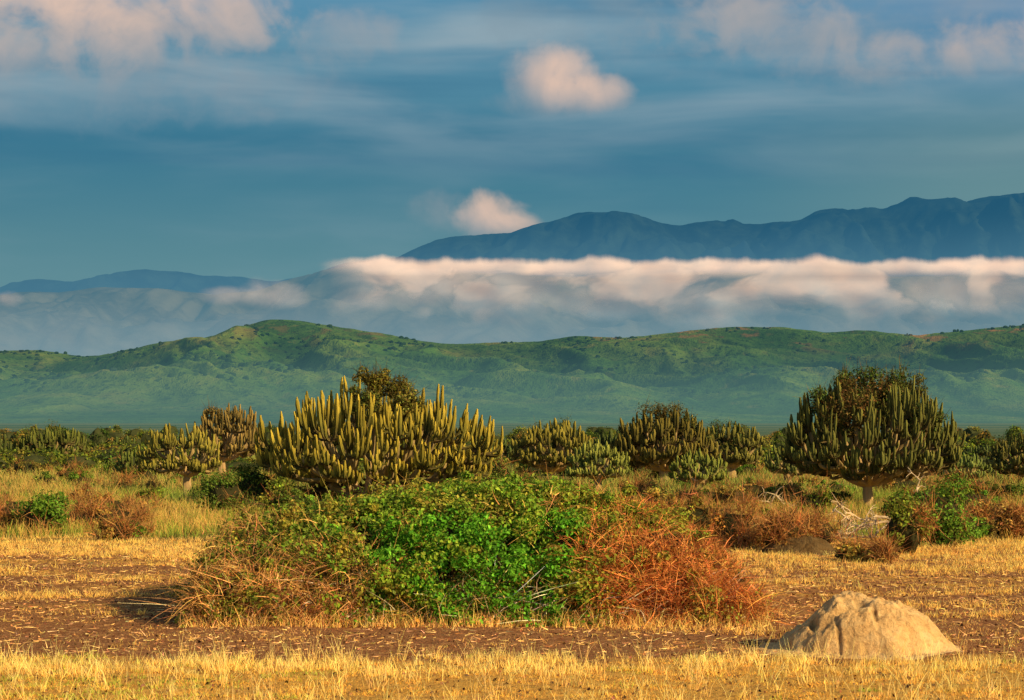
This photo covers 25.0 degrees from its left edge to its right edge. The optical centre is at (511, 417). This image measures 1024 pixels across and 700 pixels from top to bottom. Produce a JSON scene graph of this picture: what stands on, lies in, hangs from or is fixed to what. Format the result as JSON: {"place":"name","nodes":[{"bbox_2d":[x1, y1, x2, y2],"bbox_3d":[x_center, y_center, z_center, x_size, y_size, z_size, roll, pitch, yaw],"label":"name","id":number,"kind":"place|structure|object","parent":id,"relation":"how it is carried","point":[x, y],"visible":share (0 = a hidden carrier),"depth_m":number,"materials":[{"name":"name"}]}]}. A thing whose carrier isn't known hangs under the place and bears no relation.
{"place":"outdoors","nodes":[
{"label":"outdoors","id":0,"kind":"place"},
{"bbox_2d":[98,451,120,474],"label":"shrub","id":1,"kind":"object","parent":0,"point":[105,468],"visible":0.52,"depth_m":120.27,"materials":[{"name":"green plant"}]},
{"bbox_2d":[199,456,236,493],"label":"shrub","id":2,"kind":"object","parent":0,"point":[217,476],"visible":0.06,"depth_m":84.73,"materials":[{"name":"green plant"}]},
{"bbox_2d":[0,319,1023,422],"bbox_3d":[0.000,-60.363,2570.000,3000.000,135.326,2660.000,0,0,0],"label":"green hills","id":3,"kind":"structure","parent":0,"point":[268,370],"depth_m":2105.78,"materials":[{"name":"green plant"}]},
{"bbox_2d":[0,423,1023,699],"bbox_3d":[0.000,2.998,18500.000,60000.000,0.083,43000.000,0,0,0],"label":"ground","id":4,"kind":"structure","parent":0,"point":[26,631],"depth_m":30.99,"materials":[{"name":"soil"}]},
{"bbox_2d":[0,433,11,452],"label":"euphorbia tree","id":5,"kind":"object","parent":4,"relation":"on","point":[4,442],"visible":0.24,"depth_m":139.65,"materials":[{"name":"green plant"}]},
{"bbox_2d":[0,480,26,532],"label":"shrub","id":6,"kind":"object","parent":4,"relation":"on","point":[4,510],"visible":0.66,"depth_m":60.31,"materials":[{"name":"brown plant"}]},
{"bbox_2d":[0,452,56,476],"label":"shrub","id":7,"kind":"object","parent":4,"relation":"on","point":[18,466],"visible":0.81,"depth_m":117.36,"materials":[{"name":"green plant"}]},
{"bbox_2d":[5,489,69,533],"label":"shrub","id":8,"kind":"object","parent":4,"relation":"on","point":[47,511],"visible":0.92,"depth_m":59.27,"materials":[{"name":"green plant"}]},
{"bbox_2d":[11,424,89,455],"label":"euphorbia tree","id":9,"kind":"object","parent":4,"relation":"on","point":[67,444],"visible":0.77,"depth_m":146.38,"materials":[{"name":"green plant"}]},
{"bbox_2d":[53,456,91,482],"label":"shrub","id":10,"kind":"object","parent":4,"relation":"on","point":[61,471],"visible":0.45,"depth_m":105.68,"materials":[{"name":"brown plant"}]},
{"bbox_2d":[91,440,102,448],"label":"euphorbia tree","id":11,"kind":"object","parent":4,"relation":"on","point":[95,444],"visible":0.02,"depth_m":160.71,"materials":[{"name":"green plant"}]},
{"bbox_2d":[85,499,115,509],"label":"shrub","id":12,"kind":"object","parent":4,"relation":"on","point":[107,505],"visible":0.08,"depth_m":66.16,"materials":[{"name":"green plant"}]},
{"bbox_2d":[113,435,134,444],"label":"euphorbia tree","id":13,"kind":"object","parent":4,"relation":"on","point":[123,441],"visible":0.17,"depth_m":165.66,"materials":[{"name":"green plant"}]},
{"bbox_2d":[115,449,147,474],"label":"euphorbia tree","id":14,"kind":"object","parent":4,"relation":"on","point":[126,461],"visible":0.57,"depth_m":108.00,"materials":[{"name":"green plant"}]},
{"bbox_2d":[110,490,164,536],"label":"shrub","id":15,"kind":"object","parent":4,"relation":"on","point":[142,529],"visible":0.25,"depth_m":58.17,"materials":[{"name":"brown plant"}]},
{"bbox_2d":[136,423,221,494],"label":"euphorbia tree","id":16,"kind":"object","parent":4,"relation":"on","point":[185,466],"visible":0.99,"depth_m":90.12,"materials":[{"name":"green plant"}]},
{"bbox_2d":[187,469,262,515],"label":"shrub","id":17,"kind":"object","parent":4,"relation":"on","point":[225,493],"visible":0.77,"depth_m":70.36,"materials":[{"name":"green plant"}]},
{"bbox_2d":[189,403,265,475],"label":"euphorbia tree","id":18,"kind":"object","parent":4,"relation":"on","point":[232,447],"visible":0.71,"depth_m":114.77,"materials":[{"name":"green plant"}]},
{"bbox_2d":[224,459,282,498],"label":"shrub","id":19,"kind":"object","parent":4,"relation":"on","point":[254,480],"visible":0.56,"depth_m":78.20,"materials":[{"name":"green plant"}]},
{"bbox_2d":[258,476,306,502],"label":"shrub","id":20,"kind":"object","parent":4,"relation":"on","point":[279,484],"visible":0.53,"depth_m":72.91,"materials":[{"name":"green plant"}]},
{"bbox_2d":[264,484,312,511],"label":"shrub","id":21,"kind":"object","parent":4,"relation":"on","point":[284,496],"visible":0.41,"depth_m":70.25,"materials":[{"name":"green plant"}]},
{"bbox_2d":[305,485,348,505],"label":"shrub","id":22,"kind":"object","parent":4,"relation":"on","point":[309,502],"visible":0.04,"depth_m":68.14,"materials":[{"name":"green plant"}]},
{"bbox_2d":[254,376,503,497],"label":"euphorbia tree","id":23,"kind":"object","parent":4,"relation":"on","point":[439,453],"visible":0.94,"depth_m":76.27,"materials":[{"name":"green plant"}]},
{"bbox_2d":[342,360,426,416],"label":"climbing vine","id":24,"kind":"object","parent":23,"relation":"attached to","point":[377,383],"visible":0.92,"depth_m":77.41,"materials":[{"name":"green plant"}]},
{"bbox_2d":[130,460,812,629],"bbox_3d":[-0.538,2.425,37.073,10.271,3.649,9.500,0,0,0],"label":"thicket bush","id":25,"kind":"object","parent":4,"relation":"on","point":[537,552],"visible":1,"depth_m":33.83,"materials":[{"name":"green plant"}]},
{"bbox_2d":[479,452,519,486],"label":"shrub","id":26,"kind":"object","parent":4,"relation":"on","point":[499,469],"visible":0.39,"depth_m":94.37,"materials":[{"name":"green plant"}]},
{"bbox_2d":[491,439,517,464],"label":"euphorbia tree","id":27,"kind":"object","parent":4,"relation":"on","point":[506,448],"visible":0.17,"depth_m":132.40,"materials":[{"name":"green plant"}]},
{"bbox_2d":[0,532,1023,654],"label":"sparse dry grass","id":28,"kind":"structure","parent":4,"relation":"on","point":[806,558],"depth_m":45.41,"materials":[{"name":"yellow plant"}]},
{"bbox_2d":[0,453,1023,539],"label":"tall savanna grass","id":29,"kind":"structure","parent":4,"relation":"on","point":[181,518],"depth_m":81.13,"materials":[{"name":"yellow plant"}]},
{"bbox_2d":[0,542,1023,699],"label":"ground litter","id":30,"kind":"object","parent":4,"relation":"on","point":[448,640],"visible":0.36,"depth_m":32.26,"materials":[{"name":"plant"}]},
{"bbox_2d":[0,461,1023,540],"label":"bushes","id":31,"kind":"object","parent":4,"relation":"on","point":[117,528],"visible":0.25,"depth_m":73.14,"materials":[{"name":"green plant"}]},
{"bbox_2d":[0,424,1023,476],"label":"background scrub","id":32,"kind":"object","parent":4,"relation":"on","point":[105,452],"visible":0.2,"depth_m":161.22,"materials":[{"name":"green plant"}]},
{"bbox_2d":[24,394,1023,473],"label":"trees","id":33,"kind":"object","parent":4,"relation":"on","point":[655,411],"visible":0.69,"depth_m":108.33,"materials":[{"name":"green plant"}]},
{"bbox_2d":[510,464,555,483],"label":"shrub","id":34,"kind":"object","parent":4,"relation":"on","point":[529,476],"visible":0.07,"depth_m":91.14,"materials":[{"name":"green plant"}]},
{"bbox_2d":[508,418,593,479],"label":"euphorbia tree","id":35,"kind":"object","parent":4,"relation":"on","point":[539,450],"visible":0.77,"depth_m":107.44,"materials":[{"name":"green plant"}]},
{"bbox_2d":[565,439,629,490],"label":"euphorbia tree","id":36,"kind":"object","parent":4,"relation":"on","point":[582,462],"visible":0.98,"depth_m":92.61,"materials":[{"name":"green plant"}]},
{"bbox_2d":[592,429,620,448],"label":"euphorbia tree","id":37,"kind":"object","parent":4,"relation":"on","point":[609,440],"visible":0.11,"depth_m":139.34,"materials":[{"name":"green plant"}]},
{"bbox_2d":[611,463,665,500],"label":"shrub","id":38,"kind":"object","parent":4,"relation":"on","point":[641,487],"visible":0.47,"depth_m":81.37,"materials":[{"name":"green plant"}]},
{"bbox_2d":[628,478,687,508],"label":"shrub","id":39,"kind":"object","parent":4,"relation":"on","point":[657,496],"visible":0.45,"depth_m":66.00,"materials":[{"name":"green plant"}]},
{"bbox_2d":[610,409,721,481],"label":"euphorbia tree","id":40,"kind":"object","parent":4,"relation":"on","point":[651,453],"visible":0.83,"depth_m":107.21,"materials":[{"name":"green plant"}]},
{"bbox_2d":[664,474,705,500],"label":"shrub","id":41,"kind":"object","parent":4,"relation":"on","point":[690,492],"visible":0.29,"depth_m":80.01,"materials":[{"name":"green plant"}]},
{"bbox_2d":[668,448,727,489],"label":"euphorbia tree","id":42,"kind":"object","parent":4,"relation":"on","point":[708,468],"visible":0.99,"depth_m":92.70,"materials":[{"name":"green plant"}]},
{"bbox_2d":[661,474,744,541],"bbox_3d":[4.045,2.346,54.124,2.297,2.161,2.317,0,0,-34],"label":"shrub","id":43,"kind":"object","parent":4,"relation":"on","point":[696,501],"visible":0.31,"depth_m":54.11,"materials":[{"name":"brown plant"}]},
{"bbox_2d":[689,482,765,507],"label":"shrub","id":44,"kind":"object","parent":4,"relation":"on","point":[722,488],"visible":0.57,"depth_m":75.44,"materials":[{"name":"green plant"}]},
{"bbox_2d":[708,422,764,477],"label":"euphorbia tree","id":45,"kind":"object","parent":4,"relation":"on","point":[735,458],"visible":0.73,"depth_m":114.73,"materials":[{"name":"green plant"}]},
{"bbox_2d":[691,475,783,549],"bbox_3d":[5.057,2.241,52.833,2.339,2.286,2.275,0,0,39],"label":"shrub","id":46,"kind":"object","parent":4,"relation":"on","point":[729,524],"visible":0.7,"depth_m":52.72,"materials":[{"name":"brown plant"}]},
{"bbox_2d":[739,472,768,484],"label":"shrub","id":47,"kind":"object","parent":4,"relation":"on","point":[749,480],"visible":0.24,"depth_m":89.45,"materials":[{"name":"green plant"}]},
{"bbox_2d":[737,485,825,549],"bbox_3d":[6.080,2.402,51.599,2.147,1.897,1.976,0,0,0],"label":"shrub","id":48,"kind":"object","parent":4,"relation":"on","point":[780,528],"visible":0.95,"depth_m":51.46,"materials":[{"name":"brown plant"}]},
{"bbox_2d":[764,445,804,482],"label":"euphorbia tree","id":49,"kind":"object","parent":4,"relation":"on","point":[777,466],"visible":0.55,"depth_m":101.59,"materials":[{"name":"green plant"}]},
{"bbox_2d":[763,469,813,495],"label":"shrub","id":50,"kind":"object","parent":4,"relation":"on","point":[791,486],"visible":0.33,"depth_m":81.27,"materials":[{"name":"green plant"}]},
{"bbox_2d":[759,535,835,555],"bbox_3d":[6.421,2.844,51.500,2.295,0.473,1.890,0,0,0],"label":"termite mound","id":51,"kind":"object","parent":4,"relation":"on","point":[813,545],"visible":0.61,"depth_m":51.01,"materials":[{"name":"soil"}]},
{"bbox_2d":[781,477,840,515],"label":"shrub","id":52,"kind":"object","parent":4,"relation":"on","point":[819,496],"visible":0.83,"depth_m":70.43,"materials":[{"name":"green plant"}]},
{"bbox_2d":[779,497,864,544],"bbox_3d":[6.912,2.545,53.132,2.065,1.738,2.022,0,0,-31],"label":"shrub","id":53,"kind":"object","parent":4,"relation":"on","point":[817,528],"visible":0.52,"depth_m":52.81,"materials":[{"name":"brown plant"}]},
{"bbox_2d":[759,468,925,537],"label":"dead branches","id":54,"kind":"object","parent":4,"relation":"on","point":[867,519],"visible":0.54,"depth_m":55.73,"materials":[{"name":"grey wood"}]},
{"bbox_2d":[828,478,860,503],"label":"shrub","id":55,"kind":"object","parent":4,"relation":"on","point":[842,494],"visible":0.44,"depth_m":78.31,"materials":[{"name":"green plant"}]},
{"bbox_2d":[822,517,886,560],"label":"shrub","id":56,"kind":"object","parent":4,"relation":"on","point":[847,550],"visible":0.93,"depth_m":48.49,"materials":[{"name":"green plant"}]},
{"bbox_2d":[750,591,962,659],"bbox_3d":[4.604,2.669,30.100,3.132,0.823,2.700,0,0,0],"label":"termite mound","id":57,"kind":"object","parent":4,"relation":"on","point":[843,618],"visible":0.7,"depth_m":29.43,"materials":[{"name":"soil"}]},
{"bbox_2d":[780,367,965,507],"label":"euphorbia tree","id":58,"kind":"object","parent":4,"relation":"on","point":[825,450],"visible":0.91,"depth_m":75.57,"materials":[{"name":"green plant"}]},
{"bbox_2d":[793,356,950,437],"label":"climbing vine","id":59,"kind":"object","parent":58,"relation":"attached to","point":[846,380],"visible":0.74,"depth_m":76.22,"materials":[{"name":"green plant"}]},
{"bbox_2d":[845,518,922,563],"bbox_3d":[7.733,2.723,48.025,1.633,1.514,2.036,0,0,13],"label":"shrub","id":60,"kind":"object","parent":4,"relation":"on","point":[880,551],"visible":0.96,"depth_m":47.91,"materials":[{"name":"brown plant"}]},
{"bbox_2d":[872,483,913,520],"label":"shrub","id":61,"kind":"object","parent":4,"relation":"on","point":[885,509],"visible":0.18,"depth_m":66.25,"materials":[{"name":"green plant"}]},
{"bbox_2d":[901,480,923,496],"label":"shrub","id":62,"kind":"object","parent":4,"relation":"on","point":[908,489],"visible":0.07,"depth_m":76.72,"materials":[{"name":"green plant"}]},
{"bbox_2d":[876,481,953,553],"bbox_3d":[8.774,2.288,50.960,1.931,1.957,1.500,0,0,0],"label":"shrub","id":63,"kind":"object","parent":4,"relation":"on","point":[901,517],"visible":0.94,"depth_m":50.79,"materials":[{"name":"green plant"}]},
{"bbox_2d":[909,465,972,509],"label":"shrub","id":64,"kind":"object","parent":4,"relation":"on","point":[926,492],"visible":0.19,"depth_m":66.18,"materials":[{"name":"green plant"}]},
{"bbox_2d":[913,473,984,545],"bbox_3d":[10.108,2.274,54.366,1.920,1.980,1.772,0,0,0],"label":"shrub","id":65,"kind":"object","parent":4,"relation":"on","point":[951,528],"visible":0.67,"depth_m":54.08,"materials":[{"name":"green plant"}]},
{"bbox_2d":[934,462,983,494],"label":"shrub","id":66,"kind":"object","parent":4,"relation":"on","point":[954,476],"visible":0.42,"depth_m":81.30,"materials":[{"name":"green plant"}]},
{"bbox_2d":[937,453,991,479],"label":"euphorbia tree","id":67,"kind":"object","parent":4,"relation":"on","point":[967,462],"visible":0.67,"depth_m":97.88,"materials":[{"name":"green plant"}]},
{"bbox_2d":[950,471,998,501],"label":"shrub","id":68,"kind":"object","parent":4,"relation":"on","point":[978,487],"visible":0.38,"depth_m":78.26,"materials":[{"name":"green plant"}]},
{"bbox_2d":[965,445,992,457],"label":"euphorbia tree","id":69,"kind":"object","parent":4,"relation":"on","point":[986,449],"visible":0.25,"depth_m":141.27,"materials":[{"name":"green plant"}]},
{"bbox_2d":[958,480,1012,525],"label":"shrub","id":70,"kind":"object","parent":4,"relation":"on","point":[979,510],"visible":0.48,"depth_m":61.36,"materials":[{"name":"brown plant"}]},
{"bbox_2d":[978,482,1023,537],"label":"shrub","id":71,"kind":"object","parent":4,"relation":"on","point":[1011,520],"visible":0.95,"depth_m":57.03,"materials":[{"name":"brown plant"}]},
{"bbox_2d":[982,476,1023,501],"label":"shrub","id":72,"kind":"object","parent":4,"relation":"on","point":[1014,488],"visible":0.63,"depth_m":81.14,"materials":[{"name":"green plant"}]},
{"bbox_2d":[983,432,1023,480],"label":"euphorbia tree","id":73,"kind":"object","parent":4,"relation":"on","point":[1014,450],"visible":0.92,"depth_m":101.36,"materials":[{"name":"green plant"}]},
{"bbox_2d":[0,267,1023,355],"bbox_3d":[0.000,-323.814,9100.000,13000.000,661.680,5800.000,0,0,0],"label":"blue mountains","id":74,"kind":"structure","parent":0,"point":[98,321],"depth_m":8524.57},
{"bbox_2d":[0,193,1023,294],"bbox_3d":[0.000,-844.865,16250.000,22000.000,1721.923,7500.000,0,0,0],"label":"distant mountains","id":75,"kind":"structure","parent":0,"point":[936,230],"depth_m":16230.82,"materials":[{"name":"blue stone"}]},
{"bbox_2d":[0,625,1023,699],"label":"golden grass","id":76,"kind":"structure","parent":0,"point":[223,661],"depth_m":26.91,"materials":[{"name":"yellow plant"}]},
{"bbox_2d":[0,0,1023,286],"label":"sky","id":77,"kind":"structure","parent":0,"point":[266,140],"materials":[{"name":"blue"}]},
{"bbox_2d":[219,256,1023,322],"bbox_3d":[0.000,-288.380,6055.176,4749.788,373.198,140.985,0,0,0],"label":"cloud","id":78,"kind":"structure","parent":0,"point":[860,289],"depth_m":6013.46,"materials":[{"name":"white"}]}
]}

